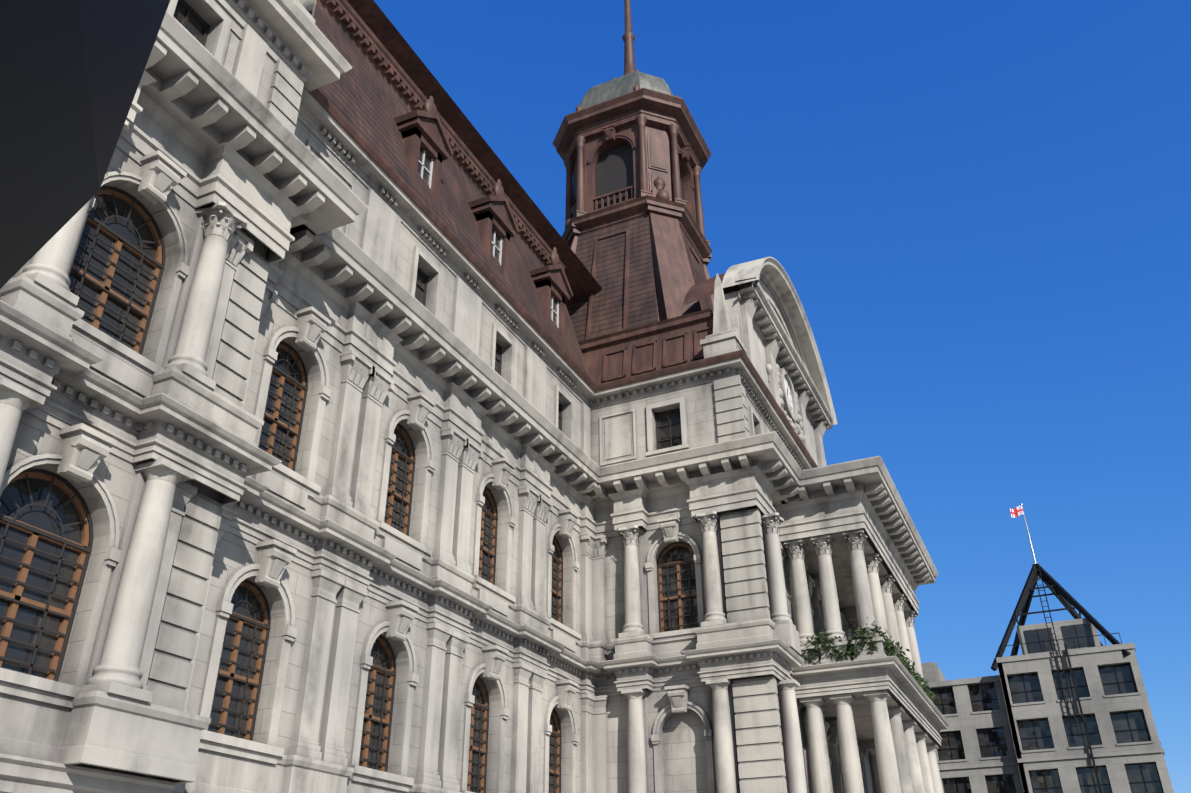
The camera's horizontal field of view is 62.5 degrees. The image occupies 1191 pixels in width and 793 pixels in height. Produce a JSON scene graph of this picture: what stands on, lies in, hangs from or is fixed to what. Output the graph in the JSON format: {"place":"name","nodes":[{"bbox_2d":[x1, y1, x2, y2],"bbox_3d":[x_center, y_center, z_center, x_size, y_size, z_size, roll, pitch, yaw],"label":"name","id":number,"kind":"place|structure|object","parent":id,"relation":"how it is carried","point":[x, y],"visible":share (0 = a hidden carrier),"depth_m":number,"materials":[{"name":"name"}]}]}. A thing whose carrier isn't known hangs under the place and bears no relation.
{"place":"outdoors","nodes":[
{"label":"outdoors","id":0,"kind":"place"},
{"bbox_2d":[0,0,169,288],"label":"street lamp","id":1,"kind":"object","parent":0,"point":[71,72],"visible":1,"depth_m":0.19,"materials":[{"name":"black metal"}]},
{"bbox_2d":[374,0,1190,792],"label":"sky","id":2,"kind":"structure","parent":0,"point":[976,213],"materials":[{"name":"blue"}]},
{"bbox_2d":[921,618,1173,792],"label":"modern building walls","id":3,"kind":"structure","parent":0,"point":[1066,760],"depth_m":85.62,"materials":[{"name":"grey concrete"}]},
{"bbox_2d":[931,623,1162,792],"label":"window panes","id":4,"kind":"structure","parent":3,"relation":"in","point":[1119,720],"depth_m":86.03,"materials":[{"name":"black glass"}]},
{"label":"ground","id":5,"kind":"structure","parent":0,"visible":0},
{"bbox_2d":[0,0,874,792],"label":"city hall walls","id":6,"kind":"structure","parent":5,"relation":"on","point":[682,754],"depth_m":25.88,"materials":[{"name":"white stone"}]},
{"bbox_2d":[0,189,696,792],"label":"window frames","id":7,"kind":"structure","parent":6,"relation":"in","point":[34,537],"depth_m":19.57,"materials":[{"name":"brown wood"}]},
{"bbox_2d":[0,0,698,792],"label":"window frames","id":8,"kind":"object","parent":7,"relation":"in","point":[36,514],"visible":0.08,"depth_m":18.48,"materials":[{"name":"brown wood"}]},
{"bbox_2d":[0,0,792,792],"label":"window panes","id":9,"kind":"structure","parent":7,"relation":"attached to","point":[614,168],"depth_m":20.39,"materials":[{"name":"black glass"}]},
{"bbox_2d":[34,0,817,632],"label":"roof trim","id":10,"kind":"structure","parent":6,"relation":"on","point":[668,344],"depth_m":39.90,"materials":[{"name":"brown metal"}]},
{"bbox_2d":[424,0,704,264],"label":"roof ornaments","id":11,"kind":"object","parent":10,"relation":"on","point":[628,37],"visible":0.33,"depth_m":53.51},
{"bbox_2d":[580,71,672,108],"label":"dome roof","id":12,"kind":"structure","parent":10,"relation":"on","point":[611,89],"depth_m":55.78,"materials":[{"name":"grey metal"}]},
{"bbox_2d":[0,0,942,792],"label":"columns","id":13,"kind":"structure","parent":6,"relation":"attached to","point":[904,758],"depth_m":30.78,"materials":[{"name":"white stone"}]},
{"bbox_2d":[0,0,949,792],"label":"stone moldings","id":14,"kind":"structure","parent":6,"relation":"attached to","point":[202,126],"depth_m":24.41,"materials":[{"name":"white stone"}]},
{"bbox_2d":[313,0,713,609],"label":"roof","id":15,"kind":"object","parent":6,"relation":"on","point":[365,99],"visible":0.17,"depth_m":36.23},
{"bbox_2d":[419,150,558,327],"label":"dormer windows","id":16,"kind":"structure","parent":15,"relation":"in","point":[430,180],"depth_m":34.90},
{"bbox_2d":[784,376,792,411],"bbox_3d":[8.824,-0.096,45.165,0.001,1.900,1.900,-13,-32,22],"label":"clock face","id":17,"kind":"object","parent":6,"relation":"attached to","point":[789,392],"visible":0.38,"depth_m":45.50},
{"bbox_2d":[800,617,940,710],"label":"plants","id":18,"kind":"object","parent":6,"relation":"attached to","point":[891,647],"visible":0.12,"depth_m":33.40,"materials":[{"name":"green plant"}]},
{"bbox_2d":[928,563,1163,792],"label":"metal framework","id":19,"kind":"object","parent":5,"relation":"on","point":[1066,599],"visible":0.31,"depth_m":88.55,"materials":[{"name":"black metal"}]},
{"bbox_2d":[1021,503,1039,579],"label":"flagpole","id":20,"kind":"object","parent":19,"relation":"on","point":[1032,550],"visible":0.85,"depth_m":97.23,"materials":[{"name":"grey metal"}]},
{"bbox_2d":[1011,508,1022,516],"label":"flag cross","id":21,"kind":"object","parent":20,"relation":"attached to","point":[1015,512],"visible":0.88,"depth_m":98.84,"materials":[{"name":"red fabric"}]},
{"bbox_2d":[1010,506,1023,517],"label":"white flag","id":22,"kind":"object","parent":20,"relation":"attached to","point":[1017,507],"visible":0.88,"depth_m":98.75,"materials":[{"name":"white fabric"}]}
]}

